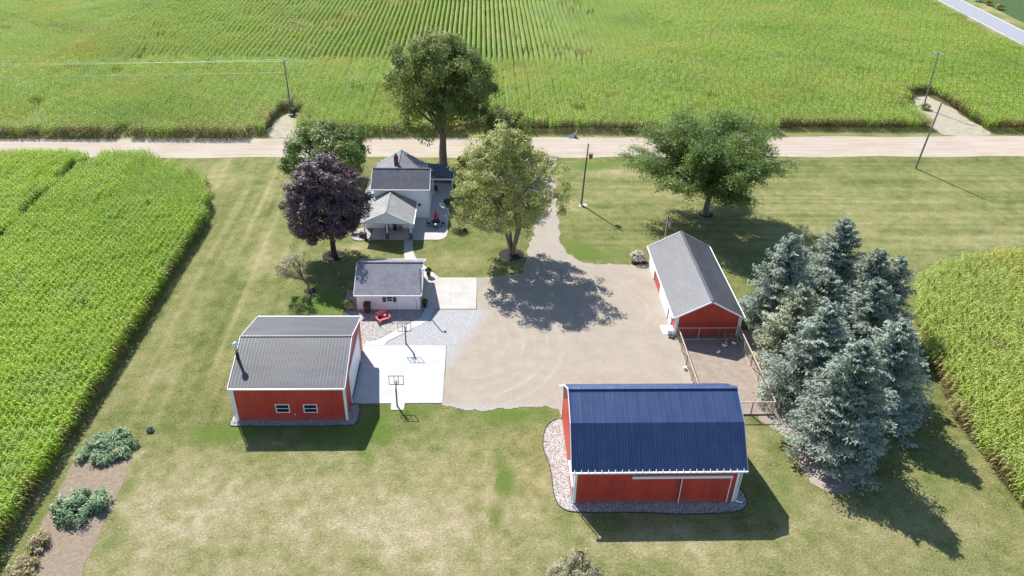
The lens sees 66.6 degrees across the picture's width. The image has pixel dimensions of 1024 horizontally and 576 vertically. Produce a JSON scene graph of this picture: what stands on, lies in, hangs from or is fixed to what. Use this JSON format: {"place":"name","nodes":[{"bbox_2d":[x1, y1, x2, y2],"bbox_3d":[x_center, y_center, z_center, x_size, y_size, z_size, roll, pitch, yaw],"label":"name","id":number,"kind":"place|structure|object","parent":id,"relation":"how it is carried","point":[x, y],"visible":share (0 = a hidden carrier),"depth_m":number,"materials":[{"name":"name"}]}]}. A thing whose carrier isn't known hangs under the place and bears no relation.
{"place":"outdoors","nodes":[
{"label":"outdoors","id":0,"kind":"place"},
{"bbox_2d":[31,439,132,575],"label":"garden soil","id":1,"kind":"structure","parent":0,"point":[66,551],"depth_m":61.83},
{"bbox_2d":[5,528,51,575],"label":"dry crop row","id":2,"kind":"object","parent":1,"relation":"on","point":[27,568],"visible":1,"depth_m":58.50,"materials":[{"name":"beige plant"}]},
{"bbox_2d":[48,486,113,527],"bbox_3d":[-34.841,17.462,62.838,4.668,1.432,4.127,0,33,-2],"label":"vegetable patch","id":3,"kind":"object","parent":1,"relation":"on","point":[78,503],"visible":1,"depth_m":62.73,"materials":[{"name":"green plant"}]},
{"bbox_2d":[73,426,139,465],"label":"vegetable patch","id":4,"kind":"object","parent":1,"relation":"on","point":[101,455],"visible":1,"depth_m":68.71,"materials":[{"name":"green plant"}]},
{"bbox_2d":[0,146,213,550],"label":"corn field","id":5,"kind":"structure","parent":0,"point":[71,211],"depth_m":90.31,"materials":[{"name":"green plant"}]},
{"bbox_2d":[267,113,301,137],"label":"field track","id":6,"kind":"structure","parent":0,"point":[282,127],"depth_m":134.44,"materials":[{"name":"beige gravel"}]},
{"bbox_2d":[287,106,299,114],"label":"roadside weed","id":7,"kind":"object","parent":6,"relation":"on","point":[290,110],"visible":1,"depth_m":138.88,"materials":[{"name":"green plant"}]},
{"bbox_2d":[370,183,450,239],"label":"patio","id":8,"kind":"structure","parent":0,"point":[422,229],"depth_m":104.89,"materials":[{"name":"concrete"}]},
{"bbox_2d":[431,219,439,226],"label":"patio table","id":9,"kind":"object","parent":8,"relation":"on","point":[437,221],"visible":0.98,"depth_m":104.97,"materials":[{"name":"black metal"}]},
{"bbox_2d":[0,156,1023,575],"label":"lawn","id":10,"kind":"structure","parent":0,"point":[388,490],"depth_m":69.76,"materials":[{"name":"green plant"}]},
{"bbox_2d":[146,426,154,432],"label":"spiky grass clump","id":11,"kind":"object","parent":10,"relation":"on","point":[149,429],"visible":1,"depth_m":70.83,"materials":[{"name":"green plant"}]},
{"bbox_2d":[274,244,312,291],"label":"tree","id":12,"kind":"object","parent":10,"relation":"on","point":[289,273],"visible":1,"depth_m":88.84,"materials":[{"name":"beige plant"}]},
{"bbox_2d":[227,316,362,421],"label":"workshop","id":13,"kind":"structure","parent":10,"relation":"on","point":[295,367],"depth_m":72.21,"materials":[{"name":"red"}]},
{"bbox_2d":[275,404,289,412],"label":"window","id":14,"kind":"structure","parent":13,"relation":"in","point":[280,408],"depth_m":71.82,"materials":[{"name":"glass"}]},
{"bbox_2d":[303,404,317,412],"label":"window","id":15,"kind":"structure","parent":13,"relation":"in","point":[308,408],"depth_m":71.92,"materials":[{"name":"white paint"}]},
{"bbox_2d":[349,338,359,394],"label":"overhead door","id":16,"kind":"structure","parent":13,"relation":"in","point":[356,357],"depth_m":76.10,"materials":[{"name":"white metal"}]},
{"bbox_2d":[230,404,359,425],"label":"stone bed","id":17,"kind":"object","parent":10,"relation":"on","point":[353,413],"visible":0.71,"depth_m":72.43,"materials":[{"name":"grey gravel"}]},
{"bbox_2d":[229,403,360,426],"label":"bed edging","id":18,"kind":"object","parent":17,"relation":"on","point":[298,426],"visible":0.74,"depth_m":72.02,"materials":[{"name":"grey stone"}]},
{"bbox_2d":[304,288,315,293],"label":"mulch ring","id":19,"kind":"object","parent":10,"relation":"on","point":[312,290],"visible":0.96,"depth_m":91.16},
{"bbox_2d":[277,118,373,174],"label":"leafy tree","id":20,"kind":"object","parent":10,"relation":"on","point":[353,154],"visible":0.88,"depth_m":111.50,"materials":[{"name":"green plant"}]},
{"bbox_2d":[322,250,345,260],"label":"mulch ring","id":21,"kind":"object","parent":10,"relation":"on","point":[327,256],"visible":0.96,"depth_m":98.04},
{"bbox_2d":[278,152,376,256],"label":"purple maple","id":22,"kind":"object","parent":21,"relation":"on","point":[304,204],"visible":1,"depth_m":91.54,"materials":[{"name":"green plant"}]},
{"bbox_2d":[351,227,370,239],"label":"stone bed","id":23,"kind":"object","parent":10,"relation":"on","point":[354,236],"visible":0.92,"depth_m":103.02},
{"bbox_2d":[351,227,371,240],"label":"bed edging","id":24,"kind":"object","parent":23,"relation":"on","point":[363,240],"visible":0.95,"depth_m":101.96,"materials":[{"name":"grey stone"}]},
{"bbox_2d":[345,290,423,348],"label":"stone bed","id":25,"kind":"object","parent":10,"relation":"on","point":[372,328],"visible":0.41,"depth_m":86.62,"materials":[{"name":"beige gravel"}]},
{"bbox_2d":[342,298,354,308],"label":"variegated shrub","id":26,"kind":"object","parent":25,"relation":"on","point":[349,303],"visible":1,"depth_m":87.61,"materials":[{"name":"green plant"}]},
{"bbox_2d":[347,282,353,291],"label":"lilac bush","id":27,"kind":"object","parent":25,"relation":"on","point":[350,287],"visible":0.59,"depth_m":90.37,"materials":[{"name":"green plant"}]},
{"bbox_2d":[363,301,370,312],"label":"wheeled bin","id":28,"kind":"object","parent":25,"relation":"on","point":[366,306],"visible":1,"depth_m":87.29,"materials":[{"name":"brown plastic"}]},
{"bbox_2d":[375,310,390,321],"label":"garden bench","id":29,"kind":"object","parent":25,"relation":"on","point":[379,316],"visible":1,"depth_m":86.30,"materials":[{"name":"red paint"}]},
{"bbox_2d":[419,267,424,307],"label":"yard light","id":30,"kind":"object","parent":25,"relation":"on","point":[422,269],"visible":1,"depth_m":86.54,"materials":[{"name":"metal"}]},
{"bbox_2d":[353,259,425,309],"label":"garage","id":31,"kind":"structure","parent":10,"relation":"on","point":[386,283],"depth_m":87.98,"materials":[{"name":"white"}]},
{"bbox_2d":[386,297,392,301],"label":"window","id":32,"kind":"structure","parent":31,"relation":"in","point":[388,299],"depth_m":87.63,"materials":[{"name":"white paint"}]},
{"bbox_2d":[365,309,432,344],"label":"concrete walk","id":33,"kind":"structure","parent":10,"relation":"on","point":[424,318],"depth_m":84.98,"materials":[{"name":"beige concrete"}]},
{"bbox_2d":[353,345,446,409],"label":"concrete pad","id":34,"kind":"object","parent":10,"relation":"on","point":[420,369],"visible":1,"depth_m":78.54,"materials":[{"name":"grey concrete"}]},
{"bbox_2d":[388,376,403,405],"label":"basketball hoop","id":35,"kind":"object","parent":34,"relation":"on","point":[396,384],"visible":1,"depth_m":73.84,"materials":[{"name":"metal"}]},
{"bbox_2d":[360,149,454,239],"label":"farmhouse","id":36,"kind":"object","parent":10,"relation":"on","point":[399,183],"visible":0.95,"depth_m":105.32,"materials":[{"name":"white"}]},
{"bbox_2d":[404,240,437,276],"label":"garden walk","id":37,"kind":"structure","parent":10,"relation":"on","point":[408,250],"depth_m":99.01,"materials":[{"name":"beige concrete"}]},
{"bbox_2d":[425,267,432,275],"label":"potted plant","id":38,"kind":"object","parent":37,"relation":"on","point":[428,270],"visible":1,"depth_m":94.04,"materials":[{"name":"green plant"}]},
{"bbox_2d":[443,198,450,205],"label":"patio shrub","id":39,"kind":"object","parent":10,"relation":"on","point":[446,201],"visible":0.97,"depth_m":109.91,"materials":[{"name":"green plant"}]},
{"bbox_2d":[421,277,476,308],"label":"garage apron","id":40,"kind":"object","parent":10,"relation":"on","point":[449,293],"visible":1,"depth_m":91.49,"materials":[{"name":"beige concrete"}]},
{"bbox_2d":[422,298,427,307],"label":"potted plant","id":41,"kind":"object","parent":40,"relation":"on","point":[424,301],"visible":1,"depth_m":88.47,"materials":[{"name":"green plant"}]},
{"bbox_2d":[454,156,470,171],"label":"roadside shrub","id":42,"kind":"object","parent":10,"relation":"on","point":[463,165],"visible":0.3,"depth_m":117.90,"materials":[{"name":"green plant"}]},
{"bbox_2d":[480,103,532,152],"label":"background maple","id":43,"kind":"object","parent":10,"relation":"on","point":[521,123],"visible":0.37,"depth_m":118.22,"materials":[{"name":"green plant"}]},
{"bbox_2d":[499,248,523,259],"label":"mulch ring","id":44,"kind":"object","parent":10,"relation":"on","point":[504,254],"visible":0.92,"depth_m":99.24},
{"bbox_2d":[448,119,573,254],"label":"yellowing tree","id":45,"kind":"object","parent":44,"relation":"on","point":[507,155],"visible":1,"depth_m":90.98,"materials":[{"name":"green plant"}]},
{"bbox_2d":[544,547,604,575],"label":"variegated tree","id":46,"kind":"object","parent":10,"relation":"on","point":[567,566],"visible":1,"depth_m":55.61,"materials":[{"name":"beige plant"}]},
{"bbox_2d":[579,143,592,204],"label":"yard pole","id":47,"kind":"object","parent":10,"relation":"on","point":[590,155],"visible":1,"depth_m":108.89,"materials":[{"name":"beige wood"}]},
{"bbox_2d":[631,260,645,265],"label":"mulch ring","id":48,"kind":"object","parent":10,"relation":"on","point":[636,263],"visible":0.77,"depth_m":98.37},
{"bbox_2d":[630,249,647,261],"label":"hydrangea","id":49,"kind":"object","parent":48,"relation":"on","point":[639,257],"visible":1,"depth_m":97.92,"materials":[{"name":"grey plant"}]},
{"bbox_2d":[543,419,746,512],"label":"stone bed","id":50,"kind":"object","parent":10,"relation":"on","point":[554,445],"visible":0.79,"depth_m":65.18,"materials":[{"name":"grey gravel"}]},
{"bbox_2d":[542,418,746,514],"bbox_3d":[9.877,17.020,66.518,18.819,0.090,9.755,17,36,23],"label":"bed edging","id":51,"kind":"object","parent":50,"relation":"on","point":[637,512],"visible":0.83,"depth_m":64.22,"materials":[{"name":"grey stone"}]},
{"bbox_2d":[559,383,747,502],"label":"barn","id":52,"kind":"structure","parent":50,"relation":"on","point":[681,442],"depth_m":63.75,"materials":[{"name":"red"}]},
{"bbox_2d":[677,478,731,502],"bbox_3d":[15.934,16.697,64.491,4.150,2.900,0.110,0,33,-2],"label":"sliding door","id":53,"kind":"structure","parent":52,"relation":"in","point":[704,489],"depth_m":64.49,"materials":[{"name":"red"}]},
{"bbox_2d":[664,213,670,237],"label":"flagpole","id":54,"kind":"object","parent":10,"relation":"on","point":[669,223],"visible":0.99,"depth_m":97.79,"materials":[{"name":"silver metal"}]},
{"bbox_2d":[647,231,745,337],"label":"machine shed","id":55,"kind":"structure","parent":10,"relation":"on","point":[692,283],"depth_m":87.22,"materials":[{"name":"metal"}]},
{"bbox_2d":[649,258,654,279],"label":"sliding door","id":56,"kind":"structure","parent":55,"relation":"in","point":[651,267],"depth_m":95.47,"materials":[{"name":"white metal"}]},
{"bbox_2d":[659,283,668,317],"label":"sliding door","id":57,"kind":"structure","parent":55,"relation":"in","point":[661,294],"depth_m":89.71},
{"bbox_2d":[668,308,672,324],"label":"sliding door","id":58,"kind":"structure","parent":55,"relation":"in","point":[669,315],"depth_m":86.84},
{"bbox_2d":[698,211,712,217],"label":"mulch ring","id":59,"kind":"object","parent":10,"relation":"on","point":[708,216],"visible":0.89,"depth_m":109.82,"materials":[{"name":"brown soil"}]},
{"bbox_2d":[614,102,804,215],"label":"locust tree","id":60,"kind":"object","parent":10,"relation":"on","point":[727,165],"visible":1,"depth_m":102.03,"materials":[{"name":"green plant"}]},
{"bbox_2d":[675,336,773,415],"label":"poultry yard","id":61,"kind":"structure","parent":10,"relation":"on","point":[728,364],"depth_m":80.83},
{"bbox_2d":[676,327,698,382],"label":"wire fence","id":62,"kind":"object","parent":61,"relation":"on","point":[687,356],"visible":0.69,"depth_m":80.66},
{"bbox_2d":[677,327,739,339],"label":"wire fence","id":63,"kind":"object","parent":61,"relation":"on","point":[718,334],"visible":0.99,"depth_m":84.47,"materials":[{"name":"brown wood"}]},
{"bbox_2d":[722,333,733,344],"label":"roost stand","id":64,"kind":"object","parent":61,"relation":"on","point":[724,337],"visible":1,"depth_m":83.80,"materials":[{"name":"brown wood"}]},
{"bbox_2d":[738,327,775,412],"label":"wire fence","id":65,"kind":"object","parent":61,"relation":"on","point":[759,373],"visible":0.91,"depth_m":79.71,"materials":[{"name":"brown wood"}]},
{"bbox_2d":[740,401,775,414],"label":"wire fence","id":66,"kind":"object","parent":61,"relation":"on","point":[767,403],"visible":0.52,"depth_m":74.15,"materials":[{"name":"brown wood"}]},
{"bbox_2d":[736,232,817,338],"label":"blue spruce","id":67,"kind":"object","parent":10,"relation":"on","point":[787,258],"visible":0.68,"depth_m":84.62,"materials":[{"name":"grey plant"}]},
{"bbox_2d":[740,282,819,373],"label":"green spruce","id":68,"kind":"object","parent":10,"relation":"on","point":[788,321],"visible":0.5,"depth_m":79.62,"materials":[{"name":"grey plant"}]},
{"bbox_2d":[753,300,853,417],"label":"blue spruce","id":69,"kind":"object","parent":10,"relation":"on","point":[813,351],"visible":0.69,"depth_m":73.43,"materials":[{"name":"grey plant"}]},
{"bbox_2d":[739,329,867,494],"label":"needle litter","id":70,"kind":"object","parent":10,"relation":"on","point":[826,482],"visible":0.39,"depth_m":70.01,"materials":[{"name":"soil"}]},
{"bbox_2d":[770,338,898,495],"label":"blue spruce","id":71,"kind":"object","parent":70,"relation":"on","point":[839,419],"visible":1,"depth_m":66.03,"materials":[{"name":"grey plant"}]},
{"bbox_2d":[774,271,853,343],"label":"blue spruce","id":72,"kind":"object","parent":10,"relation":"on","point":[825,288],"visible":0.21,"depth_m":80.47,"materials":[{"name":"grey plant"}]},
{"bbox_2d":[800,217,870,298],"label":"blue spruce","id":73,"kind":"object","parent":10,"relation":"on","point":[837,260],"visible":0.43,"depth_m":86.30,"materials":[{"name":"grey plant"}]},
{"bbox_2d":[839,246,897,325],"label":"blue spruce","id":74,"kind":"object","parent":10,"relation":"on","point":[876,265],"visible":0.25,"depth_m":82.54,"materials":[{"name":"grey plant"}]},
{"bbox_2d":[832,277,906,372],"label":"blue spruce","id":75,"kind":"object","parent":10,"relation":"on","point":[870,313],"visible":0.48,"depth_m":77.01,"materials":[{"name":"grey plant"}]},
{"bbox_2d":[861,316,934,449],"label":"blue spruce","id":76,"kind":"object","parent":10,"relation":"on","point":[895,348],"visible":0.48,"depth_m":71.23,"materials":[{"name":"grey plant"}]},
{"bbox_2d":[881,254,916,331],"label":"blue spruce","id":77,"kind":"object","parent":10,"relation":"on","point":[899,269],"visible":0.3,"depth_m":82.72,"materials":[{"name":"grey plant"}]},
{"bbox_2d":[915,102,941,168],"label":"utility pole","id":78,"kind":"object","parent":10,"relation":"on","point":[917,163],"visible":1,"depth_m":121.83,"materials":[{"name":"brown wood"}]},
{"bbox_2d":[0,136,1023,157],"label":"gravel road","id":79,"kind":"structure","parent":0,"point":[850,146],"depth_m":129.66,"materials":[{"name":"beige gravel"}]},
{"bbox_2d":[0,0,1023,138],"bbox_3d":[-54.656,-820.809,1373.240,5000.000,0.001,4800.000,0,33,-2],"label":"ground","id":80,"kind":"structure","parent":0,"point":[282,112],"depth_m":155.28,"materials":[{"name":"green plant"}]},
{"bbox_2d":[280,58,290,106],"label":"utility pole","id":81,"kind":"object","parent":80,"relation":"on","point":[284,61],"visible":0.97,"depth_m":137.83,"materials":[{"name":"wood"}]},
{"bbox_2d":[0,61,271,63],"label":"overhead wire","id":82,"kind":"object","parent":81,"relation":"attached to","point":[173,62],"visible":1,"depth_m":134.27,"materials":[{"name":"grey metal"}]},
{"bbox_2d":[24,72,276,76],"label":"overhead wire","id":83,"kind":"object","parent":81,"relation":"attached to","point":[113,75],"visible":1,"depth_m":135.44,"materials":[{"name":"black metal"}]},
{"bbox_2d":[56,59,282,64],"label":"overhead wire","id":84,"kind":"object","parent":81,"relation":"attached to","point":[122,63],"visible":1,"depth_m":135.02,"materials":[{"name":"black metal"}]},
{"bbox_2d":[293,66,920,75],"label":"overhead wire","id":85,"kind":"object","parent":81,"relation":"attached to","point":[617,75],"visible":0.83,"depth_m":142.84,"materials":[{"name":"black metal"}]},
{"bbox_2d":[286,52,929,64],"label":"overhead wire","id":86,"kind":"object","parent":81,"relation":"attached to","point":[610,64],"visible":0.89,"depth_m":141.49,"materials":[{"name":"black metal"}]},
{"bbox_2d":[379,24,503,164],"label":"maple tree","id":87,"kind":"object","parent":80,"relation":"on","point":[435,64],"visible":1,"depth_m":112.52,"materials":[{"name":"green plant"}]},
{"bbox_2d":[0,126,1023,138],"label":"grass verge","id":88,"kind":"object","parent":80,"relation":"on","point":[807,132],"depth_m":135.05,"materials":[{"name":"green plant"}]},
{"bbox_2d":[566,130,576,138],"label":"culvert end","id":89,"kind":"object","parent":88,"relation":"on","point":[573,135],"visible":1,"depth_m":133.42,"materials":[{"name":"stone"}]},
{"bbox_2d":[896,100,912,110],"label":"field weed","id":90,"kind":"object","parent":80,"relation":"on","point":[904,104],"visible":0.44,"depth_m":147.06,"materials":[{"name":"green plant"}]},
{"bbox_2d":[385,156,690,414],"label":"gravel driveway","id":91,"kind":"structure","parent":0,"point":[545,324],"depth_m":85.06,"materials":[{"name":"beige gravel"}]},
{"bbox_2d":[397,323,410,343],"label":"basketball hoop","id":92,"kind":"object","parent":91,"relation":"on","point":[405,329],"visible":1,"depth_m":81.32,"materials":[{"name":"metal"}]},
{"bbox_2d":[660,325,666,333],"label":"concrete slab","id":93,"kind":"structure","parent":91,"relation":"on","point":[663,328],"depth_m":86.21,"materials":[{"name":"grey concrete"}]},
{"bbox_2d":[666,325,672,334],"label":"chest cooler","id":94,"kind":"object","parent":93,"relation":"on","point":[669,329],"visible":1,"depth_m":85.36,"materials":[{"name":"white paint"}]},
{"bbox_2d":[914,96,990,135],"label":"field track","id":95,"kind":"structure","parent":0,"point":[951,121],"depth_m":144.06,"materials":[{"name":"beige gravel"}]},
{"bbox_2d":[918,103,930,108],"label":"bush","id":96,"kind":"object","parent":95,"relation":"on","point":[924,105],"visible":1,"depth_m":149.00,"materials":[{"name":"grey plant"}]},
{"bbox_2d":[923,52,943,107],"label":"utility pole","id":97,"kind":"object","parent":95,"relation":"on","point":[932,75],"visible":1,"depth_m":146.63,"materials":[{"name":"wood"}]},
{"bbox_2d":[910,245,1023,508],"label":"corn field","id":98,"kind":"structure","parent":0,"point":[965,295],"depth_m":82.44,"materials":[{"name":"green plant"}]},
{"bbox_2d":[933,0,1023,49],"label":"roadside grass","id":99,"kind":"structure","parent":0,"point":[1001,15],"depth_m":215.53,"materials":[{"name":"green plant"}]},
{"bbox_2d":[938,0,1023,43],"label":"asphalt road","id":100,"kind":"structure","parent":0,"point":[996,24],"depth_m":211.97,"materials":[{"name":"grey asphalt"}]},
{"bbox_2d":[978,0,1023,21],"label":"bean field","id":101,"kind":"structure","parent":0,"point":[1014,9],"depth_m":225.07,"materials":[{"name":"green plant"}]},
{"bbox_2d":[995,2,1004,8],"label":"ditch weed","id":102,"kind":"object","parent":101,"relation":"on","point":[1000,4],"visible":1,"depth_m":221.90,"materials":[{"name":"yellow plant"}]}
]}

